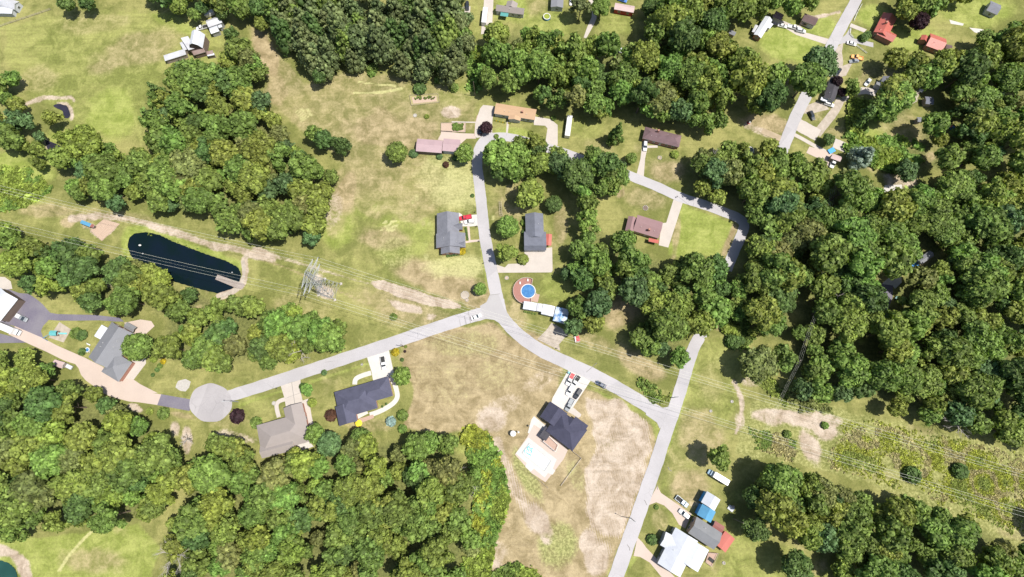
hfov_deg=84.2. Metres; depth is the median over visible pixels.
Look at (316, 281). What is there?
transmission tower
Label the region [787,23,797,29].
parked pickup
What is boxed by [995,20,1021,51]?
broadleaf tree
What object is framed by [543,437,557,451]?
terrace deck
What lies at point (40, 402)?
broadleaf tree
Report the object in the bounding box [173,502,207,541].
broadleaf tree
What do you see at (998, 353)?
broadleaf tree
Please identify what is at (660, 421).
road junction
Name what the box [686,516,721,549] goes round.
house
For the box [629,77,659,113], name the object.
broadleaf tree
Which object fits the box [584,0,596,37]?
driveway
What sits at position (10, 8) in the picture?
house
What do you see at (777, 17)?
garage
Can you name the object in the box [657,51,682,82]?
broadleaf tree
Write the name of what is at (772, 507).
broadleaf tree
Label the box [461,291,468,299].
planter ring
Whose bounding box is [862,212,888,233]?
broadleaf tree
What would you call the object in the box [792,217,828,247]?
broadleaf tree
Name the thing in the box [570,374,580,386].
parked pickup
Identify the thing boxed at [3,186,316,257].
power line
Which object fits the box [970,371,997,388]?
broadleaf tree
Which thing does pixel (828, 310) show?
broadleaf tree
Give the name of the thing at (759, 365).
broadleaf tree
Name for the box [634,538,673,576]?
driveway
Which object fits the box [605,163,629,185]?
broadleaf tree
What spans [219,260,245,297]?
pond path
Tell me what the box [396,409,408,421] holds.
shrub
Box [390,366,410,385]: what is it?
broadleaf tree
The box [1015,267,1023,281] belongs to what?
broadleaf tree
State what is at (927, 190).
broadleaf tree
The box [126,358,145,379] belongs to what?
path
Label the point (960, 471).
shrub
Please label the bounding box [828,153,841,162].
shed
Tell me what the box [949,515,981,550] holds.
broadleaf tree
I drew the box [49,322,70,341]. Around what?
play pit
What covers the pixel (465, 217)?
parked pickup
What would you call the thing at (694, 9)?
broadleaf tree
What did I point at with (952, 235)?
broadleaf tree
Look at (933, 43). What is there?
house
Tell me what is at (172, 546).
broadleaf tree
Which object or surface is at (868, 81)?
parked car
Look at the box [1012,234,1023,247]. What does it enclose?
broadleaf tree
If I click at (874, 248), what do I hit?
broadleaf tree
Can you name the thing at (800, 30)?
parked car
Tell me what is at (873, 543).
broadleaf tree
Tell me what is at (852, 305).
broadleaf tree
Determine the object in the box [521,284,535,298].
round pool
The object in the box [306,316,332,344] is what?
broadleaf tree
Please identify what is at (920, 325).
broadleaf tree
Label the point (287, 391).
driveway
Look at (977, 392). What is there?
broadleaf tree
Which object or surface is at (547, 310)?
shed
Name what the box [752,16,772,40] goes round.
mobile home
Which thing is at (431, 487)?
broadleaf tree
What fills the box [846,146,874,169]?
conifer tree
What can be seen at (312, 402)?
broadleaf tree
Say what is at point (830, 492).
broadleaf tree
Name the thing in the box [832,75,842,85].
broadleaf tree
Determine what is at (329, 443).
broadleaf tree
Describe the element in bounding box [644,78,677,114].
broadleaf tree
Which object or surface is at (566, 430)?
house
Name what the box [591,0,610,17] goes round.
broadleaf tree
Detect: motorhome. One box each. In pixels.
[0,322,21,335]
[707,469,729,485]
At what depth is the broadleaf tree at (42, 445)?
221.29 m
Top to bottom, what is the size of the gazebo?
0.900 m
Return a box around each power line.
[0,222,307,293]
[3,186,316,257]
[3,220,299,288]
[7,227,301,295]
[27,195,311,259]
[40,201,309,262]
[303,289,1022,509]
[311,294,1023,512]
[315,299,1023,516]
[320,258,1018,469]
[326,266,1023,477]
[328,264,1022,474]
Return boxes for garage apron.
[438,131,475,142]
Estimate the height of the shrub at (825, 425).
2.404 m
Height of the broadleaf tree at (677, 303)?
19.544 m
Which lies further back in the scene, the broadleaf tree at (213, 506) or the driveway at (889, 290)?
the driveway at (889, 290)
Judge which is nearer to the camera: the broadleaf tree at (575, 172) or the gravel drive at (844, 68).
the broadleaf tree at (575, 172)
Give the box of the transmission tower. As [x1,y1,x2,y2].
[301,257,341,300]
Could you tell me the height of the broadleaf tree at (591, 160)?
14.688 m
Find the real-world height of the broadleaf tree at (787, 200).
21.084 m
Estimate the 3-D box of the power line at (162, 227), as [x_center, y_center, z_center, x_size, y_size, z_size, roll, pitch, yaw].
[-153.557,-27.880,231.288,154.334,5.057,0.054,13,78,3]
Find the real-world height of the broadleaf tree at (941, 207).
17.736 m
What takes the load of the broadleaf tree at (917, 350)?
on the ground at (100, 64)
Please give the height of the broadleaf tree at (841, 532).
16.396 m
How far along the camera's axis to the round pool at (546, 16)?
279.22 m
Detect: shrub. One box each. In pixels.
[68,327,80,338]
[76,329,87,340]
[77,348,85,355]
[146,407,153,414]
[149,356,157,362]
[157,407,169,419]
[160,358,166,363]
[229,408,244,424]
[250,416,262,428]
[324,409,336,421]
[366,62,378,72]
[367,70,375,77]
[386,416,395,426]
[390,313,397,320]
[391,348,399,356]
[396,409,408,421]
[398,424,406,433]
[409,149,418,157]
[413,81,426,94]
[434,76,439,83]
[436,154,442,159]
[442,161,448,167]
[449,83,458,92]
[459,248,465,254]
[517,254,528,264]
[520,219,524,226]
[646,534,657,545]
[670,150,679,158]
[720,321,733,333]
[725,334,740,350]
[731,324,741,335]
[739,336,745,345]
[783,430,791,437]
[821,421,829,429]
[859,33,868,41]
[864,31,871,37]
[903,466,921,485]
[951,463,969,479]
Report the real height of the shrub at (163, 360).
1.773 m
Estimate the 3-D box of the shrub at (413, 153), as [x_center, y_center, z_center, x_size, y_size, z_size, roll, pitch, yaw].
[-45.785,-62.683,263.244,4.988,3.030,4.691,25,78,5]
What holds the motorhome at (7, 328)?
on the driveway at (126, 389)
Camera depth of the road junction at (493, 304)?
247.73 m
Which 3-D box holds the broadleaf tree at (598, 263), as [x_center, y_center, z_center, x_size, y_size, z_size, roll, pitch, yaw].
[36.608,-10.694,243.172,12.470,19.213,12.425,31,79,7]
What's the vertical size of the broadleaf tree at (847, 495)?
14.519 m
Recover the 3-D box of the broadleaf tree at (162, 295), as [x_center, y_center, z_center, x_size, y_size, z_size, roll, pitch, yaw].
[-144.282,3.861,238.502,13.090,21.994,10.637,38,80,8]
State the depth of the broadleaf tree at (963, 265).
236.92 m
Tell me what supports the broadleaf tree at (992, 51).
on the ground at (100, 64)
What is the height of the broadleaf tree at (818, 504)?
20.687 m
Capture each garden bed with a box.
[91,219,118,240]
[410,93,438,105]
[412,96,436,103]
[441,122,465,132]
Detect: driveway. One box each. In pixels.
[9,326,160,404]
[157,394,189,410]
[281,380,302,406]
[367,351,393,380]
[458,212,477,225]
[475,105,494,137]
[481,0,492,33]
[497,247,552,272]
[534,117,557,151]
[538,323,566,350]
[552,370,589,409]
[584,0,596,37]
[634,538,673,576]
[637,142,657,175]
[649,487,690,527]
[659,199,681,246]
[772,21,827,43]
[833,139,845,151]
[839,29,872,46]
[881,284,892,309]
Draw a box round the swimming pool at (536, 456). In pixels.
[522,443,550,470]
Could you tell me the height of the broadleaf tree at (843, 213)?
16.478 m
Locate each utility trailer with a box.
[65,364,73,369]
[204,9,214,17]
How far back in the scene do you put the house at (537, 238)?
251.22 m
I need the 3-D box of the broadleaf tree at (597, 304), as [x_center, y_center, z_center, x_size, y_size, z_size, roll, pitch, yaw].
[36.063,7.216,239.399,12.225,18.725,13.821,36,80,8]
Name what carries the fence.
on the ground at (100, 64)
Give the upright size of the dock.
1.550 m
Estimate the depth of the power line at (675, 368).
227.42 m
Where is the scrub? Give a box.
[636,377,1023,535]
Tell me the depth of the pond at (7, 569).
225.22 m
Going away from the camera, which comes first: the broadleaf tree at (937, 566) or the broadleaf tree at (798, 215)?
the broadleaf tree at (937, 566)
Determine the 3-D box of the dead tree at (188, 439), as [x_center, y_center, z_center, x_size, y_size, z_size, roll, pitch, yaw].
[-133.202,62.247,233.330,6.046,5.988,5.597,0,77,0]
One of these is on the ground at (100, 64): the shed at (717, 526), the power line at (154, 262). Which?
the shed at (717, 526)
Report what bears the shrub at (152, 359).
on the ground at (100, 64)
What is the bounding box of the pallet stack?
[574,335,579,342]
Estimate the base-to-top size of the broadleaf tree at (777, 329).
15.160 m
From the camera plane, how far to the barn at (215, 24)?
275.13 m
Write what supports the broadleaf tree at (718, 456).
on the ground at (100, 64)
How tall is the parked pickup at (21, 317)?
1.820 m
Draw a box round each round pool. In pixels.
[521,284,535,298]
[543,13,550,20]
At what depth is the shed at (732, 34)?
275.49 m
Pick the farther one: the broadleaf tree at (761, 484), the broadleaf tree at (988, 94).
the broadleaf tree at (988, 94)
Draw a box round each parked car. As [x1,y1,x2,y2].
[464,219,474,223]
[465,1,468,10]
[471,314,481,320]
[565,385,573,395]
[573,388,581,398]
[595,380,606,388]
[643,141,647,150]
[678,508,689,518]
[777,23,786,28]
[796,27,805,33]
[808,110,814,120]
[824,101,833,107]
[846,41,856,46]
[849,58,859,63]
[864,78,871,85]
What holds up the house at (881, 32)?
on the ground at (100, 64)
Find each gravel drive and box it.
[796,119,820,139]
[804,101,828,113]
[817,97,844,136]
[835,43,851,76]
[840,87,877,101]
[882,278,901,287]
[884,185,901,190]
[950,20,962,25]
[970,28,982,32]
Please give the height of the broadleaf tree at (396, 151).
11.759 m
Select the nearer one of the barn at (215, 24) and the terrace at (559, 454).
the terrace at (559, 454)
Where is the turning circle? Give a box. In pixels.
[189,383,231,421]
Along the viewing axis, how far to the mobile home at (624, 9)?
277.65 m
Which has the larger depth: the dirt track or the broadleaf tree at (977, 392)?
the dirt track
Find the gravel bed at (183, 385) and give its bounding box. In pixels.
[176,379,190,390]
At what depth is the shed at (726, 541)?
224.33 m
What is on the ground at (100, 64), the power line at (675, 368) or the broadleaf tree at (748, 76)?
the broadleaf tree at (748, 76)
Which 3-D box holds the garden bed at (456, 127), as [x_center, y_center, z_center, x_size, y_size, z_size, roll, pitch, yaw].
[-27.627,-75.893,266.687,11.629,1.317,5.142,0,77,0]
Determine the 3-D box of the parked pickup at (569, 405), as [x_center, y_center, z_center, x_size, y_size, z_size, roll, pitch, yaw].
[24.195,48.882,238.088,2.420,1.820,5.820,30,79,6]
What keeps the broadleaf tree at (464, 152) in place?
on the ground at (100, 64)
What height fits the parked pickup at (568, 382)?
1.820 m
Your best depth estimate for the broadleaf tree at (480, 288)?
244.92 m
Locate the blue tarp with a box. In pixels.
[828,147,835,153]
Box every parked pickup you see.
[14,313,28,321]
[196,24,207,30]
[380,356,386,369]
[459,214,471,220]
[564,398,574,411]
[565,372,575,385]
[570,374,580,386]
[674,495,688,507]
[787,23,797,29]
[829,161,835,168]
[851,54,863,60]
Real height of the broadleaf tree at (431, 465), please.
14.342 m
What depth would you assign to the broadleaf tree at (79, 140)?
247.84 m
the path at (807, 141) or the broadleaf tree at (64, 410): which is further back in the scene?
the path at (807, 141)
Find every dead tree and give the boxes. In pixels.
[154,542,188,575]
[180,434,191,446]
[288,340,309,362]
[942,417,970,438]
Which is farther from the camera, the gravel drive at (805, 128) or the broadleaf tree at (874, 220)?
the gravel drive at (805, 128)
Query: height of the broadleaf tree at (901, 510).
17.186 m
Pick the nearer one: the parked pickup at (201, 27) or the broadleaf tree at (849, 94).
the broadleaf tree at (849, 94)
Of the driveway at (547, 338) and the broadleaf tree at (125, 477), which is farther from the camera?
the driveway at (547, 338)
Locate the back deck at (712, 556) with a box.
[705,552,718,566]
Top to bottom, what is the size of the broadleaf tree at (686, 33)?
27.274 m
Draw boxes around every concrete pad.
[0,277,11,288]
[806,147,831,166]
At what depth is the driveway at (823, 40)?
278.07 m
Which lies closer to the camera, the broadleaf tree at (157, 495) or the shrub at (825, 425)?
the broadleaf tree at (157, 495)
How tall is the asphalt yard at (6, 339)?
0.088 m
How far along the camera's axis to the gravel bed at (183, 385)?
240.86 m
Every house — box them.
[0,0,22,16]
[89,322,134,381]
[257,402,308,457]
[334,377,392,425]
[436,211,465,254]
[494,103,536,122]
[496,0,524,17]
[524,212,551,251]
[540,402,587,450]
[625,215,662,243]
[642,127,680,148]
[656,527,708,576]
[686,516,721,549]
[820,77,838,102]
[872,12,896,45]
[873,75,892,89]
[917,33,946,53]
[983,1,1000,17]
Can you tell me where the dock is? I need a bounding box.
[215,275,244,288]
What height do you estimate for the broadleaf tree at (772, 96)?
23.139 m
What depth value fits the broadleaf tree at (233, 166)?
245.50 m
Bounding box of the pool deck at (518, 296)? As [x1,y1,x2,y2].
[513,277,532,303]
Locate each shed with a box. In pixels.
[53,360,68,368]
[80,220,95,227]
[163,49,188,63]
[192,48,206,57]
[206,50,215,58]
[523,301,536,311]
[536,303,542,311]
[541,304,554,316]
[710,521,724,532]
[717,531,734,551]
[729,30,735,37]
[751,25,757,34]
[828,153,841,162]
[913,117,922,123]
[916,251,933,264]
[921,97,933,106]
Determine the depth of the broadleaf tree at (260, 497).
216.84 m
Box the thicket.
[464,44,925,414]
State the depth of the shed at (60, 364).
239.99 m
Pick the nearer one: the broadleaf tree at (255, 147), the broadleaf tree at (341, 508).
the broadleaf tree at (341, 508)
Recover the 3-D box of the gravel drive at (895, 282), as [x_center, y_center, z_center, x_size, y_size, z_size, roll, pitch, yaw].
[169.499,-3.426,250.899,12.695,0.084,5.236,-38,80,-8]
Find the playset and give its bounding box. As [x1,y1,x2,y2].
[43,331,66,339]
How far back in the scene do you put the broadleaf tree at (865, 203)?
243.80 m
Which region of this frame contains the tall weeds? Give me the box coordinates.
[0,164,541,576]
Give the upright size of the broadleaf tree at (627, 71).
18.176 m
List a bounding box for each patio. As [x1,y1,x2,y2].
[125,319,153,333]
[297,442,313,449]
[357,411,367,418]
[358,415,373,421]
[531,293,538,301]
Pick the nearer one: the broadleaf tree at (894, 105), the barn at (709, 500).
the barn at (709, 500)
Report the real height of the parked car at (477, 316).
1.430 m
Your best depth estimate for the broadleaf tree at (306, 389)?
235.66 m
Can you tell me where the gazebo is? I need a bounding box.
[124,322,135,331]
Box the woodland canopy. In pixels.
[0,0,1023,576]
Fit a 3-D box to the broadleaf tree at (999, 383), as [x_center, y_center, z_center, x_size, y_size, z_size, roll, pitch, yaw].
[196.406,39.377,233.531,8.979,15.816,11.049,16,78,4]
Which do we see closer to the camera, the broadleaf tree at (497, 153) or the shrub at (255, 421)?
the shrub at (255, 421)
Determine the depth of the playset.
243.15 m
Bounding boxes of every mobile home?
[551,0,563,11]
[614,3,634,15]
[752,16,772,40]
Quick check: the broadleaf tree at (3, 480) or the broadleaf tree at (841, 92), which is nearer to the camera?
the broadleaf tree at (3, 480)
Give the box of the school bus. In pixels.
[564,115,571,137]
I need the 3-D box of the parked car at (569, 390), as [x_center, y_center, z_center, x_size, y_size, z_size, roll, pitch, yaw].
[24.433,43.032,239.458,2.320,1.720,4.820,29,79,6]
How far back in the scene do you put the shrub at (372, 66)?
271.61 m
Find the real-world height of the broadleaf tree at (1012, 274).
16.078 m
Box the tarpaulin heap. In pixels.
[727,505,734,511]
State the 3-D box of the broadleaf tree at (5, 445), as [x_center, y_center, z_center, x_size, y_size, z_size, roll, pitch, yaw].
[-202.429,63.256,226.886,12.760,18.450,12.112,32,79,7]
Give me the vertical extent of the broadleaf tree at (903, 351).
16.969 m
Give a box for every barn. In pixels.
[180,30,209,55]
[206,17,224,36]
[695,491,719,522]
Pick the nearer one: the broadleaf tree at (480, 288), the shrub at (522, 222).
the broadleaf tree at (480, 288)
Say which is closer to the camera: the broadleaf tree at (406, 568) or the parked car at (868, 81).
the broadleaf tree at (406, 568)
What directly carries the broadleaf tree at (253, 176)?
on the ground at (100, 64)
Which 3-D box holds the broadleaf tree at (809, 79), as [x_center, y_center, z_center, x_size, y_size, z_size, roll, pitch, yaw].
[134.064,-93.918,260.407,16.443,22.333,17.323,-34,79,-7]
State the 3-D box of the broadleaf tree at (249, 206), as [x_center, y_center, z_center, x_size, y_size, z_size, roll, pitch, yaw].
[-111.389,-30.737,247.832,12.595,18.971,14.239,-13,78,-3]
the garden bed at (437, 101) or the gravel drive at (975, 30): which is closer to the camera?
the garden bed at (437, 101)
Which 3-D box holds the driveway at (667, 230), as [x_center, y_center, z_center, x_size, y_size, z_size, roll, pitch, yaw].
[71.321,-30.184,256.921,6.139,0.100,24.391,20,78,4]
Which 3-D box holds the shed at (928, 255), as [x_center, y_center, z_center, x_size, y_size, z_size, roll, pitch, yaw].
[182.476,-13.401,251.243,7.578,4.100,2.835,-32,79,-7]
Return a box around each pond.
[0,560,16,576]
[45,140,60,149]
[54,104,69,117]
[128,232,240,292]
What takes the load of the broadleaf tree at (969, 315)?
on the ground at (100, 64)
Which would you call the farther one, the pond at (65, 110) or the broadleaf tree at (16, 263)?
the pond at (65, 110)
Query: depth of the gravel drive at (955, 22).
279.54 m
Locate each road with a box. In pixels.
[228,308,484,400]
[472,132,528,298]
[499,299,664,420]
[546,143,748,271]
[608,329,710,576]
[778,0,861,152]
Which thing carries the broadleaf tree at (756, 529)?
on the ground at (100, 64)
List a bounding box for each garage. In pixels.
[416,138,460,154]
[772,11,783,23]
[799,13,817,28]
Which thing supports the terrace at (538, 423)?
on the ground at (100, 64)
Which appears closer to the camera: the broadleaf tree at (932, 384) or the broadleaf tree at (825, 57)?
the broadleaf tree at (932, 384)
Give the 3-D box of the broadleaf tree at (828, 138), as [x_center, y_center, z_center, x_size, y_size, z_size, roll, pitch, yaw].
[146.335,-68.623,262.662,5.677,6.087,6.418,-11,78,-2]
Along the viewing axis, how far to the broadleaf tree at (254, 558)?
214.06 m
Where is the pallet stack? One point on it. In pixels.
(577, 340)
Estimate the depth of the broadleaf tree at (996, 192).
242.67 m
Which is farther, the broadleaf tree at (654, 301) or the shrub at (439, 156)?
the shrub at (439, 156)
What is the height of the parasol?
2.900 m
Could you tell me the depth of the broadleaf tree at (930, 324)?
234.66 m
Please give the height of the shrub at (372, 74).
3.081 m
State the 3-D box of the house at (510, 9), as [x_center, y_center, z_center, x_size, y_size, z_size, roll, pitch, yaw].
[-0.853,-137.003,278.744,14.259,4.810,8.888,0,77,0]
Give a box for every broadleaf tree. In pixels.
[0,122,24,150]
[0,248,32,278]
[0,366,15,397]
[0,396,18,425]
[0,426,13,441]
[0,436,14,461]
[0,471,8,497]
[0,483,9,504]
[0,489,34,528]
[2,469,48,513]
[7,434,44,464]
[8,360,54,393]
[15,415,53,436]
[21,507,50,529]
[23,385,63,422]
[28,442,66,479]
[31,439,62,451]
[51,392,86,423]
[56,446,85,474]
[56,468,92,506]
[61,420,97,450]
[62,124,104,159]
[62,493,94,524]
[65,256,101,285]
[81,469,110,498]
[83,153,120,184]
[86,176,123,200]
[86,499,130,533]
[91,431,115,455]
[92,486,123,510]
[96,431,137,473]
[101,255,131,284]
[104,457,145,494]
[109,284,144,315]
[112,161,135,189]
[119,332,152,360]
[128,475,149,491]
[134,432,176,476]
[144,154,176,188]
[144,474,175,505]
[147,153,160,163]
[149,283,181,310]
[151,331,184,359]
[162,533,185,562]
[169,146,206,180]
[173,57,213,95]
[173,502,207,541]
[175,462,194,495]
[180,532,210,550]
[181,185,212,213]
[187,453,231,494]
[192,334,218,362]
[194,136,211,163]
[196,486,235,522]
[209,138,239,168]
[209,467,231,492]
[223,154,251,184]
[237,160,270,194]
[237,199,261,230]
[237,500,266,529]
[239,547,275,572]
[240,131,277,167]
[240,207,272,241]
[248,481,277,515]
[256,308,282,333]
[256,456,290,490]
[256,560,287,576]
[263,208,294,240]
[263,309,291,338]
[264,333,292,361]
[267,481,301,512]
[270,522,298,553]
[277,532,305,565]
[279,314,311,341]
[288,151,320,181]
[290,449,321,481]
[299,383,312,396]
[304,422,324,444]
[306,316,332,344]
[307,322,345,352]
[307,398,316,407]
[317,431,341,456]
[319,560,346,576]
[323,520,352,549]
[325,492,349,517]
[332,472,360,508]
[336,503,360,535]
[344,522,367,542]
[350,427,370,442]
[350,560,370,576]
[352,474,384,504]
[352,535,384,567]
[356,496,383,531]
[369,490,394,528]
[381,488,413,527]
[385,141,408,162]
[389,555,423,576]
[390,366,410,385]
[401,432,429,460]
[402,460,425,491]
[404,494,430,525]
[409,548,429,572]
[415,475,445,510]
[419,533,455,568]
[423,458,439,479]
[434,455,467,488]
[443,468,473,503]
[454,143,473,162]
[473,282,486,294]
[480,121,492,132]
[483,137,513,170]
[496,214,519,237]
[496,243,518,261]
[508,166,525,183]
[515,177,544,208]
[525,46,555,83]
[525,130,546,148]
[528,151,550,174]
[544,195,562,212]
[546,149,570,168]
[560,157,594,190]
[568,0,591,20]
[583,248,611,276]
[583,287,611,317]
[587,154,601,176]
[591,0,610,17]
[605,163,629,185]
[608,60,638,83]
[618,275,649,307]
[625,152,637,163]
[629,39,660,73]
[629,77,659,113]
[640,0,659,16]
[640,286,667,314]
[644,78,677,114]
[648,305,686,342]
[651,2,687,45]
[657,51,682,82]
[662,290,692,318]
[667,15,702,53]
[667,317,690,342]
[674,55,706,90]
[679,251,715,287]
[680,0,703,22]
[691,283,716,304]
[695,63,722,98]
[697,291,732,324]
[698,7,730,32]
[703,156,728,189]
[706,30,737,58]
[706,444,730,471]
[719,157,744,185]
[725,46,762,73]
[728,55,770,101]
[737,344,779,384]
[738,177,770,206]
[741,515,771,541]
[742,261,770,295]
[742,295,782,331]
[742,484,760,508]
[745,233,777,262]
[755,78,789,114]
[755,471,771,493]
[755,488,795,527]
[758,252,800,290]
[759,313,787,336]
[762,461,804,498]
[765,152,789,178]
[765,189,799,215]
[766,177,800,198]
[767,286,799,313]
[771,257,806,292]
[772,504,809,539]
[774,200,806,226]
[781,548,814,576]
[782,227,807,252]
[788,61,829,97]
[791,495,805,512]
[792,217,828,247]
[797,471,819,495]
[802,44,838,76]
[802,483,830,515]
[806,204,836,230]
[807,233,852,273]
[810,471,839,508]
[811,297,840,325]
[816,520,839,552]
[821,499,850,528]
[823,133,835,146]
[829,168,869,206]
[829,259,850,277]
[831,316,868,343]
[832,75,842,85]
[832,216,878,249]
[832,353,871,388]
[833,204,859,231]
[835,484,856,502]
[835,524,868,549]
[835,537,865,564]
[836,292,870,325]
[837,87,845,96]
[841,247,886,280]
[841,501,875,537]
[845,89,853,97]
[847,239,881,261]
[850,188,877,212]
[852,274,881,286]
[854,283,889,314]
[854,553,900,576]
[861,528,881,558]
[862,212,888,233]
[867,309,887,329]
[867,310,912,350]
[867,358,905,391]
[869,187,885,213]
[873,186,918,221]
[873,514,913,553]
[875,73,913,103]
[877,80,917,114]
[878,220,905,244]
[878,339,914,363]
[878,542,902,559]
[879,240,917,279]
[884,309,891,319]
[885,494,917,528]
[887,353,917,366]
[894,361,924,394]
[895,289,941,323]
[896,561,921,576]
[899,232,922,260]
[901,307,932,340]
[907,190,937,216]
[908,11,930,32]
[908,338,921,359]
[909,306,937,330]
[910,183,937,197]
[914,363,944,398]
[917,512,960,552]
[923,556,966,576]
[925,195,952,221]
[926,210,957,236]
[931,215,965,246]
[935,170,970,196]
[936,335,974,370]
[936,543,977,567]
[937,363,970,385]
[941,370,970,386]
[944,48,993,88]
[945,240,980,273]
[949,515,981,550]
[952,182,981,207]
[953,252,983,275]
[954,374,1000,410]
[955,303,976,324]
[958,265,1010,306]
[961,308,1003,328]
[961,320,998,352]
[963,107,999,134]
[964,203,992,229]
[965,563,1008,576]
[968,343,985,369]
[970,358,1000,374]
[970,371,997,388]
[973,40,1003,70]
[973,203,1013,244]
[974,84,1002,109]
[974,252,1008,276]
[974,545,1015,575]
[975,176,1007,203]
[983,334,1007,361]
[990,62,1023,91]
[990,370,1009,392]
[991,408,1023,442]
[993,430,1023,448]
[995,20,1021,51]
[998,26,1023,59]
[998,257,1019,281]
[998,356,1023,393]
[1001,204,1023,234]
[1003,300,1023,323]
[1004,120,1023,149]
[1006,550,1023,576]
[1007,391,1023,419]
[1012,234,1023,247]
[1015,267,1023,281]
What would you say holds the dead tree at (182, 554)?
on the ground at (100, 64)
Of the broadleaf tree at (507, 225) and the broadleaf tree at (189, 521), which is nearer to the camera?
the broadleaf tree at (189, 521)
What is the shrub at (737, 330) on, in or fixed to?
on the ground at (100, 64)
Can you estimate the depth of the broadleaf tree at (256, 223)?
236.87 m
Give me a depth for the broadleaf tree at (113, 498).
219.14 m
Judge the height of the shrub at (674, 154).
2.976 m
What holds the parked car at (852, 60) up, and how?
on the gravel drive at (844, 68)
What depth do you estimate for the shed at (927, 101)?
267.17 m
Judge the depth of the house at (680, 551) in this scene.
221.65 m
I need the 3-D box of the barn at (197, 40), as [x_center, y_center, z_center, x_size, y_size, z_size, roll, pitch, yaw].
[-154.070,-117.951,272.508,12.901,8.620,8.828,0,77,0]
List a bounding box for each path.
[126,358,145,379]
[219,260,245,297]
[274,397,285,417]
[301,399,312,424]
[352,371,370,384]
[369,377,399,415]
[451,121,475,122]
[465,226,479,242]
[568,407,580,417]
[794,133,825,150]
[850,23,866,31]
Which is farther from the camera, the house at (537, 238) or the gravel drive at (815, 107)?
the gravel drive at (815, 107)
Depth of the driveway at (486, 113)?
268.41 m
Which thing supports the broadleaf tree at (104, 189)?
on the ground at (100, 64)
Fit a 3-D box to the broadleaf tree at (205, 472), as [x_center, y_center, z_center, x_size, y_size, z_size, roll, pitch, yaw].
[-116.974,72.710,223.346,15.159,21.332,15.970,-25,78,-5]
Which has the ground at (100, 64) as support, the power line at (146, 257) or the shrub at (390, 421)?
the shrub at (390, 421)
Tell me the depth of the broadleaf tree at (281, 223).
238.99 m
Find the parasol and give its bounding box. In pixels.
[355,420,361,426]
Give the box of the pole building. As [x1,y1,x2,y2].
[0,288,25,321]
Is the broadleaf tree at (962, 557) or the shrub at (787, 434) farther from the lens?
the shrub at (787, 434)
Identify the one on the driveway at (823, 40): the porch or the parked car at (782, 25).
the parked car at (782, 25)
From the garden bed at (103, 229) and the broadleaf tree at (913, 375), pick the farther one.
the garden bed at (103, 229)
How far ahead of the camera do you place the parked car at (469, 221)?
255.69 m
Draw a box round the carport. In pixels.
[553,307,568,323]
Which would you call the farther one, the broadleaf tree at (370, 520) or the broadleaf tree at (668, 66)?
the broadleaf tree at (668, 66)
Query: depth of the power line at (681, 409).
227.54 m
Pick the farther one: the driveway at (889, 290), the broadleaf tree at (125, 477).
the driveway at (889, 290)
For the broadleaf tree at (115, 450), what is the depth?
218.68 m
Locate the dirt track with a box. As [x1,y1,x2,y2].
[761,128,780,140]
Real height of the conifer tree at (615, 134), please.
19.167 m
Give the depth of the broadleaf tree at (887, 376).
223.77 m
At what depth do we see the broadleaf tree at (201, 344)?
231.67 m
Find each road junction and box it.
[480,294,512,325]
[646,407,667,427]
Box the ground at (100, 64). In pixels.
[0,0,1023,576]
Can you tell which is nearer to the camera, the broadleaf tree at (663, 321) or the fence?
the broadleaf tree at (663, 321)
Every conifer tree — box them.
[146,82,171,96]
[605,122,623,145]
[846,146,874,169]
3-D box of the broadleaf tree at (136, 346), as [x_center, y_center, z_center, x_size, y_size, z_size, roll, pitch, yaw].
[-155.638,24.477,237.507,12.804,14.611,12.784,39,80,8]
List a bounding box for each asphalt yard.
[0,289,123,337]
[0,334,25,342]
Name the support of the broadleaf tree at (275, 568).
on the ground at (100, 64)
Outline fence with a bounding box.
[0,8,50,26]
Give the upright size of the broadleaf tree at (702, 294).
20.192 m
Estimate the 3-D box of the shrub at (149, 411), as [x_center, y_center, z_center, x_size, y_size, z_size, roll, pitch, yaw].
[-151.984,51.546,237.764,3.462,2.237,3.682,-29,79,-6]
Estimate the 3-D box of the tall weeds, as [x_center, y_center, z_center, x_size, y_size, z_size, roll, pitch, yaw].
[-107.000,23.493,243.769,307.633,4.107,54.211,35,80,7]
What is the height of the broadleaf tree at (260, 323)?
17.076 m
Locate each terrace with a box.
[515,425,567,481]
[516,438,556,476]
[528,417,545,432]
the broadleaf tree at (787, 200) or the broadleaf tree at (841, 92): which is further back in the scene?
the broadleaf tree at (841, 92)
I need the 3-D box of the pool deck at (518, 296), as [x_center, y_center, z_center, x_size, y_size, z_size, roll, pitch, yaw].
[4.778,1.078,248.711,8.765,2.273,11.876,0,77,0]
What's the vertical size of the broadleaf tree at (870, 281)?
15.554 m
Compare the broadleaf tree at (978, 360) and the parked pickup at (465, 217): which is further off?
the parked pickup at (465, 217)
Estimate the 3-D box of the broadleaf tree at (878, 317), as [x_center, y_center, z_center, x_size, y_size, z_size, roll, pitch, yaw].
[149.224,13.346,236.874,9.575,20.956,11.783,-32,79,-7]
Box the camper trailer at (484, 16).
[481,7,487,25]
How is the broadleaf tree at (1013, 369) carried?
on the ground at (100, 64)
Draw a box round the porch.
[94,325,107,338]
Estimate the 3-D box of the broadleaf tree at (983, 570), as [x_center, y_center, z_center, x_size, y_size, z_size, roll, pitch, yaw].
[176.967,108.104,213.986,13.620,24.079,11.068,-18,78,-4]
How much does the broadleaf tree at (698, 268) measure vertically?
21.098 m
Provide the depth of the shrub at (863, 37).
275.82 m
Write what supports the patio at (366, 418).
on the ground at (100, 64)
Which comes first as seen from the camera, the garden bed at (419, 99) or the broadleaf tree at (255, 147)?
the broadleaf tree at (255, 147)
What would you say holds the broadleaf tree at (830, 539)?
on the ground at (100, 64)

